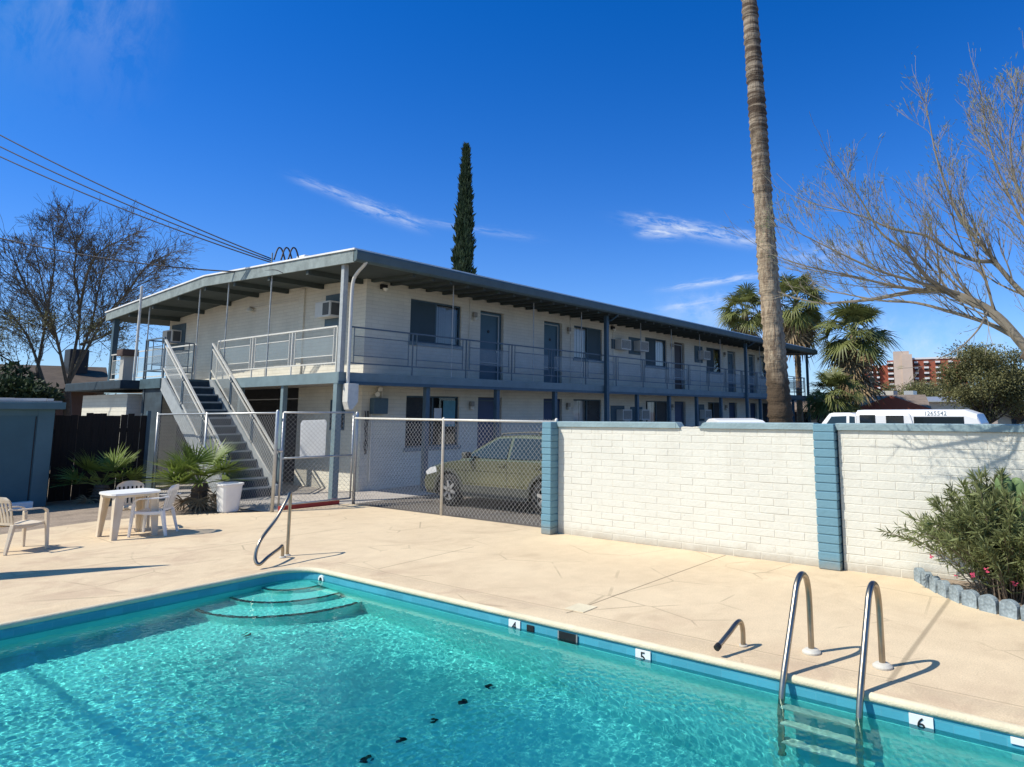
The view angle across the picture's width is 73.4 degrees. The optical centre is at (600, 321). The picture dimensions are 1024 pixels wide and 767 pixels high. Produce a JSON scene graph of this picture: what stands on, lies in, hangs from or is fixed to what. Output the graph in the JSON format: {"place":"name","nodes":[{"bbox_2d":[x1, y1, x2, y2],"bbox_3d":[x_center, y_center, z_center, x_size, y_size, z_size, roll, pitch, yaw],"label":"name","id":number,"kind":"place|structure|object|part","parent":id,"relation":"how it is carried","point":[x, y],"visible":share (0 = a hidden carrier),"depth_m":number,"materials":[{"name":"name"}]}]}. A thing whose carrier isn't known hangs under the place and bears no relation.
{"place":"outdoors","nodes":[
{"label":"outdoors","id":0,"kind":"place"},
{"bbox_2d":[0,398,53,400],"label":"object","id":1,"kind":"object","parent":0,"point":[28,399],"visible":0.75,"depth_m":14.89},
{"bbox_2d":[0,364,107,456],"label":"brown roof house","id":2,"kind":"structure","parent":0,"point":[53,374],"depth_m":32.57,"materials":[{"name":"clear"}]},
{"bbox_2d":[64,349,88,373],"bbox_3d":[-25.970,2.363,33.631,0.800,1.950,0.800,-6,-9,35],"label":"rooftop cooler","id":3,"kind":"object","parent":2,"relation":"on","point":[82,369],"visible":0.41,"depth_m":33.44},
{"bbox_2d":[0,483,255,534],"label":"dirt yard","id":4,"kind":"structure","parent":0,"point":[63,513],"depth_m":13.67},
{"bbox_2d":[0,501,32,511],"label":"plank","id":5,"kind":"object","parent":4,"relation":"on","point":[27,504],"visible":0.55,"depth_m":14.06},
{"bbox_2d":[0,400,65,506],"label":"garden shed","id":6,"kind":"structure","parent":4,"relation":"on","point":[26,431],"depth_m":14.58,"materials":[{"name":"metal"}]},
{"bbox_2d":[46,411,150,501],"bbox_3d":[-13.012,2.993,14.898,0.100,2.050,5.500,-6,-9,35],"label":"plank fence","id":7,"kind":"object","parent":4,"relation":"on","point":[96,432],"visible":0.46,"depth_m":16.15,"materials":[{"name":"brown wood"}]},
{"bbox_2d":[47,442,159,504],"bbox_3d":[-11.378,3.707,15.514,2.060,1.932,2.141,-6,-9,35],"label":"fan palm","id":8,"kind":"object","parent":4,"relation":"on","point":[113,462],"visible":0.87,"depth_m":15.36,"materials":[{"name":"green plant"}]},
{"bbox_2d":[137,433,252,514],"bbox_3d":[-8.417,3.243,14.021,2.118,2.027,2.132,-6,-9,35],"label":"fan palm","id":9,"kind":"object","parent":4,"relation":"on","point":[199,500],"visible":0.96,"depth_m":13.90,"materials":[{"name":"green plant"}]},
{"bbox_2d":[151,412,275,508],"bbox_3d":[-8.799,3.057,15.258,5.557,2.030,0.052,-6,-9,35],"label":"chain link fence","id":10,"kind":"object","parent":4,"relation":"on","point":[206,422],"visible":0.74,"depth_m":15.24,"materials":[{"name":"metal"}]},
{"bbox_2d":[156,472,434,511],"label":"walkway","id":11,"kind":"structure","parent":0,"point":[317,493],"depth_m":16.57,"materials":[{"name":"concrete"}]},
{"bbox_2d":[65,349,176,483],"bbox_3d":[-14.143,2.765,20.123,4.150,3.890,1.720,-6,-9,35],"label":"storage room","id":12,"kind":"object","parent":11,"relation":"on","point":[117,404],"visible":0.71,"depth_m":19.59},
{"bbox_2d":[132,286,142,379],"bbox_3d":[-13.216,0.332,19.424,0.066,2.744,0.066,5,-9,-32],"label":"pipe mast","id":13,"kind":"object","parent":12,"relation":"on","point":[137,333],"visible":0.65,"depth_m":19.40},
{"bbox_2d":[136,337,277,498],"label":"staircase","id":14,"kind":"structure","parent":11,"relation":"on","point":[184,394],"depth_m":17.66,"materials":[{"name":"metal"}]},
{"bbox_2d":[278,498,339,510],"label":"red kerb","id":15,"kind":"structure","parent":11,"relation":"on","point":[309,505],"depth_m":14.34,"materials":[{"name":"paint"}]},
{"bbox_2d":[104,247,817,498],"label":"apartment building","id":16,"kind":"structure","parent":11,"relation":"on","point":[365,333],"depth_m":20.51,"materials":[{"name":"paint"}]},
{"bbox_2d":[0,238,234,271],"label":"overhead cable","id":17,"kind":"object","parent":16,"relation":"attached to","point":[116,259],"visible":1,"depth_m":18.69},
{"bbox_2d":[270,247,298,286],"bbox_3d":[-8.531,-1.496,18.297,0.913,1.195,0.587,-6,-9,35],"label":"service mast","id":18,"kind":"object","parent":16,"relation":"on","point":[283,255],"visible":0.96,"depth_m":18.30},
{"bbox_2d":[0,135,270,258],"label":"overhead cable","id":19,"kind":"object","parent":18,"relation":"attached to","point":[136,201],"visible":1,"depth_m":18.45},
{"bbox_2d":[0,156,270,262],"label":"overhead cable","id":20,"kind":"object","parent":18,"relation":"attached to","point":[135,213],"visible":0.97,"depth_m":18.43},
{"bbox_2d":[0,146,270,260],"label":"overhead cable","id":21,"kind":"object","parent":18,"relation":"attached to","point":[135,207],"visible":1,"depth_m":18.44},
{"bbox_2d":[329,400,344,429],"bbox_3d":[-6.980,2.478,18.037,0.650,0.800,0.017,-6,-9,35],"label":"window","id":22,"kind":"structure","parent":16,"relation":"in","point":[343,410],"depth_m":17.92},
{"bbox_2d":[403,396,460,451],"bbox_3d":[-4.786,2.892,19.365,0.180,1.516,2.060,-6,-9,35],"label":"window","id":23,"kind":"structure","parent":16,"relation":"in","point":[414,404],"depth_m":19.12,"materials":[{"name":"grey glass"}]},
{"bbox_2d":[409,299,461,349],"bbox_3d":[-4.813,0.107,19.774,0.253,1.306,2.020,-6,-9,35],"label":"window","id":24,"kind":"structure","parent":16,"relation":"in","point":[424,314],"depth_m":19.69,"materials":[{"name":"grey glass"}]},
{"bbox_2d":[477,398,493,448],"bbox_3d":[-3.523,3.598,21.152,0.100,2.420,1.000,-6,-9,35],"label":"door","id":25,"kind":"structure","parent":16,"relation":"in","point":[485,405],"depth_m":21.13,"materials":[{"name":"metal"}]},
{"bbox_2d":[479,311,500,379],"bbox_3d":[-3.515,0.826,21.546,0.100,2.220,1.000,-6,-9,35],"label":"door","id":26,"kind":"structure","parent":16,"relation":"in","point":[490,323],"depth_m":21.57,"materials":[{"name":"wood"}]},
{"bbox_2d":[543,399,559,420],"bbox_3d":[-1.733,3.922,23.631,0.100,2.420,0.970,-6,-9,35],"label":"door","id":27,"kind":"structure","parent":16,"relation":"in","point":[547,411],"depth_m":23.65,"materials":[{"name":"wood"}]},
{"bbox_2d":[544,322,559,382],"bbox_3d":[-1.745,1.146,23.996,0.100,2.220,0.960,-6,-9,35],"label":"door","id":28,"kind":"structure","parent":16,"relation":"in","point":[551,330],"depth_m":24.06,"materials":[{"name":"wood"}]},
{"bbox_2d":[573,399,599,420],"bbox_3d":[-0.572,3.624,25.356,0.155,1.412,1.732,-6,-9,35],"label":"window","id":29,"kind":"structure","parent":16,"relation":"in","point":[583,410],"depth_m":25.42,"materials":[{"name":"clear glass"}]},
{"bbox_2d":[573,326,603,362],"bbox_3d":[-0.515,0.886,25.728,0.255,1.306,1.890,-6,-9,35],"label":"window","id":30,"kind":"structure","parent":16,"relation":"in","point":[592,337],"depth_m":25.82,"materials":[{"name":"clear glass"}]},
{"bbox_2d":[645,337,667,369],"bbox_3d":[2.378,1.409,29.730,0.252,1.306,1.920,-6,-9,35],"label":"window","id":31,"kind":"structure","parent":16,"relation":"in","point":[653,354],"depth_m":29.67,"materials":[{"name":"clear glass"}]},
{"bbox_2d":[646,401,666,421],"bbox_3d":[2.357,4.154,29.410,0.153,1.412,1.832,-6,-9,35],"label":"window","id":32,"kind":"structure","parent":16,"relation":"in","point":[660,406],"depth_m":29.57,"materials":[{"name":"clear glass"}]},
{"bbox_2d":[674,343,682,388],"bbox_3d":[3.570,2.109,31.357,0.100,2.220,0.920,-6,-9,35],"label":"door","id":33,"kind":"structure","parent":16,"relation":"in","point":[677,347],"depth_m":31.43,"materials":[{"name":"wood"}]},
{"bbox_2d":[675,402,683,424],"bbox_3d":[3.565,4.882,30.967,0.100,2.420,0.970,-6,-9,35],"label":"door","id":34,"kind":"structure","parent":16,"relation":"in","point":[679,415],"depth_m":31.13,"materials":[{"name":"wood"}]},
{"bbox_2d":[708,402,718,417],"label":"window","id":35,"kind":"structure","parent":16,"relation":"in","point":[714,406],"depth_m":34.01,"materials":[{"name":"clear glass"}]},
{"bbox_2d":[706,347,722,374],"bbox_3d":[5.660,2.004,34.278,0.256,1.306,1.760,-6,-9,35],"label":"window","id":36,"kind":"structure","parent":16,"relation":"in","point":[710,363],"depth_m":34.18,"materials":[{"name":"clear glass"}]},
{"bbox_2d":[727,351,733,391],"bbox_3d":[6.851,2.703,35.899,0.100,2.220,0.930,-6,-9,35],"label":"door","id":37,"kind":"structure","parent":16,"relation":"in","point":[729,354],"depth_m":35.98,"materials":[{"name":"metal"}]},
{"bbox_2d":[729,403,734,417],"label":"door","id":38,"kind":"structure","parent":16,"relation":"in","point":[731,405],"depth_m":35.71,"materials":[{"name":"wood"}]},
{"bbox_2d":[748,355,753,392],"bbox_3d":[8.412,2.986,38.060,0.100,2.220,0.850,-6,-9,35],"label":"door","id":39,"kind":"structure","parent":16,"relation":"in","point":[751,375],"depth_m":38.14,"materials":[{"name":"metal"}]},
{"bbox_2d":[750,403,755,418],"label":"door","id":40,"kind":"structure","parent":16,"relation":"in","point":[752,405],"depth_m":37.90,"materials":[{"name":"metal"}]},
{"bbox_2d":[760,356,765,378],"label":"window","id":41,"kind":"structure","parent":16,"relation":"in","point":[762,365],"depth_m":39.69,"materials":[{"name":"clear glass"}]},
{"bbox_2d":[762,403,768,422],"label":"window","id":42,"kind":"structure","parent":16,"relation":"in","point":[765,411],"depth_m":39.25,"materials":[{"name":"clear glass"}]},
{"bbox_2d":[355,493,541,527],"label":"driveway","id":43,"kind":"structure","parent":0,"point":[517,507],"depth_m":14.15,"materials":[{"name":"concrete"}]},
{"bbox_2d":[425,432,542,514],"bbox_3d":[-1.548,3.132,14.502,4.575,1.588,2.180,-6,-9,35],"label":"station wagon","id":44,"kind":"object","parent":43,"relation":"on","point":[497,466],"visible":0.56,"depth_m":13.87,"materials":[{"name":"beige metal"}]},
{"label":"window","id":45,"kind":"part","parent":44,"relation":"part of","materials":[{"name":"grey glass"}]},
{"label":"window","id":46,"kind":"part","parent":44,"relation":"part of","materials":[{"name":"grey glass"}]},
{"bbox_2d":[706,418,765,422],"bbox_3d":[3.977,3.849,20.758,1.892,1.782,4.650,0,-8,1],"label":"utility vehicle","id":47,"kind":"object","parent":43,"relation":"on","point":[733,420],"visible":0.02,"depth_m":19.57,"materials":[{"name":"white metal"}]},
{"bbox_2d":[741,0,793,422],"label":"palm tree","id":48,"kind":"object","parent":43,"relation":"on","point":[778,400],"visible":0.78,"depth_m":17.02,"materials":[{"name":"brown plant"}]},
{"bbox_2d":[799,364,871,421],"bbox_3d":[13.214,4.713,38.554,3.898,4.656,4.335,-1,-8,5],"label":"fan palm","id":49,"kind":"object","parent":43,"relation":"on","point":[822,402],"visible":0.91,"depth_m":38.10,"materials":[{"name":"green plant"}]},
{"bbox_2d":[810,298,902,409],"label":"fan palm","id":50,"kind":"object","parent":43,"relation":"on","point":[857,355],"visible":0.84,"depth_m":40.72,"materials":[{"name":"green plant"}]},
{"bbox_2d":[822,409,988,423],"bbox_3d":[9.846,3.988,22.882,6.500,2.027,2.400,-6,-9,35],"label":"van","id":51,"kind":"object","parent":43,"relation":"on","point":[945,416],"visible":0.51,"depth_m":21.80,"materials":[{"name":"white metal"}]},
{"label":"window","id":52,"kind":"part","parent":51,"relation":"part of","materials":[{"name":"blue glass"}]},
{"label":"window","id":53,"kind":"part","parent":51,"relation":"part of","materials":[{"name":"blue glass"}]},
{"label":"shell window","id":54,"kind":"part","parent":51,"relation":"part of","materials":[{"name":"black glass"}]},
{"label":"shell window","id":55,"kind":"part","parent":51,"relation":"part of","materials":[{"name":"black glass"}]},
{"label":"shell window","id":56,"kind":"part","parent":51,"relation":"part of","materials":[{"name":"black glass"}]},
{"bbox_2d":[997,400,1023,423],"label":"pale house","id":57,"kind":"structure","parent":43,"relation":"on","point":[1005,420],"depth_m":51.47,"materials":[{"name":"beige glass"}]},
{"bbox_2d":[1011,413,1023,423],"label":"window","id":58,"kind":"structure","parent":57,"relation":"in","point":[1013,421],"depth_m":51.20,"materials":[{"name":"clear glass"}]},
{"bbox_2d":[0,579,1023,766],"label":"pool water","id":59,"kind":"structure","parent":0,"point":[301,673],"depth_m":4.92,"materials":[{"name":"liquid"}]},
{"bbox_2d":[0,504,1023,708],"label":"pool deck","id":60,"kind":"structure","parent":0,"point":[935,641],"depth_m":8.07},
{"bbox_2d":[0,497,49,555],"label":"garden chair","id":61,"kind":"object","parent":60,"relation":"on","point":[24,524],"visible":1,"depth_m":9.73,"materials":[{"name":"plastic"}]},
{"bbox_2d":[95,488,160,540],"bbox_3d":[-7.636,3.106,11.000,0.740,0.708,0.740,-6,-9,35],"label":"garden table","id":62,"kind":"object","parent":60,"relation":"on","point":[118,497],"visible":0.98,"depth_m":10.92,"materials":[{"name":"white plastic"}]},
{"bbox_2d":[116,481,149,529],"bbox_3d":[-8.008,3.139,11.582,0.545,0.796,0.586,6,-10,-39],"label":"garden chair","id":63,"kind":"object","parent":60,"relation":"on","point":[128,505],"visible":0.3,"depth_m":11.73,"materials":[{"name":"plastic"}]},
{"bbox_2d":[127,484,180,537],"bbox_3d":[-7.272,3.079,11.145,0.586,0.796,0.545,1,-8,-10],"label":"garden chair","id":64,"kind":"object","parent":60,"relation":"on","point":[169,501],"visible":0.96,"depth_m":11.04,"materials":[{"name":"white plastic"}]},
{"bbox_2d":[215,482,243,512],"bbox_3d":[-7.452,3.524,13.629,0.456,0.565,0.456,-6,-9,35],"label":"waste bin","id":65,"kind":"object","parent":60,"relation":"on","point":[228,494],"visible":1,"depth_m":13.49,"materials":[{"name":"white plastic"}]},
{"bbox_2d":[253,492,291,565],"bbox_3d":[-4.309,2.746,9.022,0.137,0.871,0.902,0,-8,1],"label":"grab rail","id":66,"kind":"object","parent":60,"relation":"on","point":[267,530],"visible":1,"depth_m":9.16,"materials":[{"name":"metal"}]},
{"bbox_2d":[270,410,358,511],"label":"chain link gate","id":67,"kind":"structure","parent":60,"relation":"on","point":[313,433],"depth_m":14.27,"materials":[{"name":"metal"}]},
{"bbox_2d":[353,417,557,525],"bbox_3d":[-3.044,2.813,13.119,5.711,1.910,0.058,-6,-9,35],"label":"chain link fence","id":68,"kind":"object","parent":60,"relation":"on","point":[443,419],"visible":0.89,"depth_m":13.07,"materials":[{"name":"metal"}]},
{"bbox_2d":[0,562,1023,725],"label":"pool coping","id":69,"kind":"object","parent":60,"relation":"on","point":[987,709],"visible":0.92,"depth_m":5.97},
{"bbox_2d":[0,567,1023,736],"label":"pool coping nose","id":70,"kind":"object","parent":69,"relation":"attached to","point":[964,718],"visible":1,"depth_m":5.97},
{"bbox_2d":[564,603,596,612],"bbox_3d":[-0.196,2.873,6.822,0.240,0.006,0.240,-6,-9,35],"label":"access plate","id":71,"kind":"object","parent":60,"relation":"on","point":[580,607],"visible":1,"depth_m":6.82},
{"bbox_2d":[714,619,746,650],"bbox_3d":[1.072,2.591,5.577,0.070,0.231,0.444,-7,-10,42],"label":"fill spout","id":72,"kind":"object","parent":60,"relation":"on","point":[726,636],"visible":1,"depth_m":5.60,"materials":[{"name":"metal"}]},
{"bbox_2d":[541,421,1023,583],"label":"garden wall","id":73,"kind":"structure","parent":60,"relation":"on","point":[827,496],"depth_m":9.04,"materials":[{"name":"brick"}]},
{"bbox_2d":[778,571,892,718],"bbox_3d":[1.746,2.805,5.083,0.700,1.670,0.830,-6,-9,35],"label":"pool ladder","id":74,"kind":"object","parent":60,"relation":"attached to","point":[880,664],"visible":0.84,"depth_m":5.19,"materials":[{"name":"metal"}]},
{"bbox_2d":[914,567,924,583],"bbox_3d":[3.678,2.932,7.827,0.070,0.190,0.170,1,-10,2],"label":"edging block","id":75,"kind":"object","parent":60,"relation":"on","point":[918,571],"depth_m":7.81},
{"bbox_2d":[921,571,932,587],"bbox_3d":[3.667,2.906,7.626,0.070,0.190,0.170,2,-7,4],"label":"edging block","id":76,"kind":"object","parent":60,"relation":"on","point":[925,575],"depth_m":7.59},
{"bbox_2d":[929,575,940,592],"bbox_3d":[3.660,2.880,7.429,0.070,0.190,0.170,2,-7,6],"label":"edging block","id":77,"kind":"object","parent":60,"relation":"on","point":[933,580],"depth_m":7.39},
{"bbox_2d":[937,580,950,597],"bbox_3d":[3.664,2.854,7.236,0.070,0.190,0.170,0,-11,0],"label":"edging block","id":78,"kind":"object","parent":60,"relation":"on","point":[943,587],"depth_m":7.20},
{"bbox_2d":[949,585,963,603],"bbox_3d":[3.688,2.827,7.033,0.070,0.190,0.170,1,-5,-4],"label":"edging block","id":79,"kind":"object","parent":60,"relation":"on","point":[955,591],"depth_m":7.00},
{"bbox_2d":[961,589,979,608],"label":"edging block","id":80,"kind":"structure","parent":60,"relation":"on","point":[969,597],"depth_m":6.82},
{"bbox_2d":[940,578,1023,605],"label":"flower bed soil","id":81,"kind":"structure","parent":60,"relation":"on","point":[965,585],"depth_m":7.46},
{"bbox_2d":[874,466,1023,604],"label":"oleander bush","id":82,"kind":"object","parent":81,"relation":"on","point":[979,533],"visible":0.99,"depth_m":6.99,"materials":[{"name":"green plant"}]},
{"bbox_2d":[995,474,1023,594],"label":"prickly pear","id":83,"kind":"object","parent":81,"relation":"on","point":[1015,484],"visible":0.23,"depth_m":7.16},
{"bbox_2d":[978,594,998,613],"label":"edging block","id":84,"kind":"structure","parent":60,"relation":"on","point":[988,603],"depth_m":6.63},
{"bbox_2d":[999,599,1020,619],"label":"edging block","id":85,"kind":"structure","parent":60,"relation":"on","point":[1009,608],"depth_m":6.46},
{"bbox_2d":[1020,605,1023,620],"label":"edging block","id":86,"kind":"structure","parent":60,"relation":"on","point":[1022,612],"depth_m":6.37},
{"bbox_2d":[0,0,1023,395],"label":"sky","id":87,"kind":"structure","parent":0,"point":[609,140],"materials":[{"name":"blue"}]},
{"bbox_2d":[73,413,997,511],"bbox_3d":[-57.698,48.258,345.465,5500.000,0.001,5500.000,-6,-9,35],"label":"ground","id":88,"kind":"structure","parent":0,"point":[995,422],"depth_m":16.18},
{"bbox_2d":[0,382,14,397],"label":"distant tree","id":89,"kind":"object","parent":88,"relation":"on","point":[3,394],"visible":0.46,"depth_m":24.82,"materials":[{"name":"green plant"}]},
{"bbox_2d":[0,357,72,410],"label":"distant tree","id":90,"kind":"object","parent":88,"relation":"on","point":[20,385],"visible":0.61,"depth_m":25.33,"materials":[{"name":"green plant"}]},
{"bbox_2d":[0,187,204,465],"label":"bare tree","id":91,"kind":"object","parent":88,"relation":"on","point":[46,316],"visible":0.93,"depth_m":26.85,"materials":[{"name":"brown plant"}]},
{"bbox_2d":[450,143,477,273],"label":"cypress tree","id":92,"kind":"object","parent":88,"relation":"on","point":[462,250],"visible":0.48,"depth_m":44.07,"materials":[{"name":"green plant"}]},
{"bbox_2d":[713,281,762,336],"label":"fan palm","id":93,"kind":"object","parent":88,"relation":"on","point":[734,321],"visible":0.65,"depth_m":47.88,"materials":[{"name":"green plant"}]},
{"bbox_2d":[759,271,832,422],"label":"fan palm","id":94,"kind":"object","parent":88,"relation":"on","point":[797,325],"visible":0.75,"depth_m":43.83,"materials":[{"name":"green plant"}]},
{"bbox_2d":[791,395,931,423],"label":"brown roof house","id":95,"kind":"structure","parent":88,"relation":"on","point":[905,402],"depth_m":43.41,"materials":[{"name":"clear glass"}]},
{"bbox_2d":[805,412,823,423],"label":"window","id":96,"kind":"structure","parent":95,"relation":"in","point":[806,420],"depth_m":45.63,"materials":[{"name":"glass"}]},
{"bbox_2d":[884,391,897,394],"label":"rooftop unit","id":97,"kind":"object","parent":95,"relation":"on","point":[890,392],"visible":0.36,"depth_m":76.17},
{"bbox_2d":[904,391,916,394],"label":"rooftop unit","id":98,"kind":"object","parent":95,"relation":"on","point":[910,392],"visible":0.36,"depth_m":75.35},
{"bbox_2d":[720,28,1023,388],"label":"bare tree","id":99,"kind":"object","parent":88,"relation":"on","point":[933,286],"visible":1,"depth_m":7.23,"materials":[{"name":"brown plant"}]},
{"bbox_2d":[881,381,920,394],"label":"distant tree","id":100,"kind":"object","parent":88,"relation":"on","point":[898,390],"visible":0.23,"depth_m":95.59,"materials":[{"name":"green plant"}]},
{"bbox_2d":[867,351,965,394],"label":"brick apartment tower","id":101,"kind":"structure","parent":88,"relation":"on","point":[905,360],"depth_m":271.99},
{"bbox_2d":[904,378,944,396],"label":"distant tree","id":102,"kind":"object","parent":88,"relation":"on","point":[930,390],"visible":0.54,"depth_m":84.81,"materials":[{"name":"green plant"}]},
{"bbox_2d":[918,378,960,393],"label":"distant tree","id":103,"kind":"object","parent":88,"relation":"on","point":[942,385],"visible":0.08,"depth_m":97.03,"materials":[{"name":"green plant"}]},
{"bbox_2d":[927,396,969,408],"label":"pale house","id":104,"kind":"structure","parent":88,"relation":"on","point":[934,402],"depth_m":75.66,"materials":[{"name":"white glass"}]},
{"bbox_2d":[928,339,1023,423],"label":"mesquite tree","id":105,"kind":"object","parent":88,"relation":"on","point":[995,387],"visible":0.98,"depth_m":28.05,"materials":[{"name":"green plant"}]},
{"bbox_2d":[996,363,1023,423],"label":"distant tree","id":106,"kind":"object","parent":88,"relation":"on","point":[1019,417],"visible":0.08,"depth_m":50.54,"materials":[{"name":"green plant"}]},
{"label":"pool basin","id":107,"kind":"structure","parent":0,"visible":0},
{"bbox_2d":[0,572,1023,749],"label":"pool tile band","id":108,"kind":"object","parent":107,"relation":"attached to","point":[980,733],"visible":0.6,"depth_m":6.12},
{"bbox_2d":[318,575,323,580],"bbox_3d":[-3.502,3.236,8.522,0.110,0.108,0.020,-6,-9,35],"label":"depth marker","id":109,"kind":"object","parent":108,"relation":"attached to","point":[321,577],"visible":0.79,"depth_m":8.51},
{"bbox_2d":[509,619,520,628],"bbox_3d":[-0.839,2.979,6.632,0.150,0.123,0.013,-6,-9,35],"label":"depth marker","id":110,"kind":"object","parent":108,"relation":"attached to","point":[514,623],"visible":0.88,"depth_m":6.62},
{"bbox_2d":[527,624,533,631],"bbox_3d":[-0.672,2.954,6.518,0.090,0.080,0.008,-6,-9,35],"label":"return fitting","id":111,"kind":"object","parent":108,"relation":"attached to","point":[530,628],"visible":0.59,"depth_m":6.51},
{"bbox_2d":[558,630,576,642],"bbox_3d":[-0.300,2.930,6.250,0.230,0.135,0.013,-6,-9,35],"label":"skimmer","id":112,"kind":"object","parent":108,"relation":"attached to","point":[567,636],"visible":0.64,"depth_m":6.25,"materials":[{"name":"paint"}]},
{"bbox_2d":[635,648,650,659],"bbox_3d":[0.362,2.861,5.780,0.150,0.123,0.013,-6,-9,35],"label":"depth marker","id":113,"kind":"object","parent":108,"relation":"attached to","point":[642,654],"visible":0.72,"depth_m":5.78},
{"bbox_2d":[909,713,933,728],"bbox_3d":[2.135,2.687,4.522,0.150,0.123,0.013,-6,-9,35],"label":"depth marker","id":114,"kind":"object","parent":108,"relation":"attached to","point":[921,720],"visible":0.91,"depth_m":4.52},
{"bbox_2d":[1010,736,1023,745],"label":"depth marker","id":115,"kind":"object","parent":108,"relation":"attached to","point":[1017,741],"visible":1,"depth_m":4.21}
]}

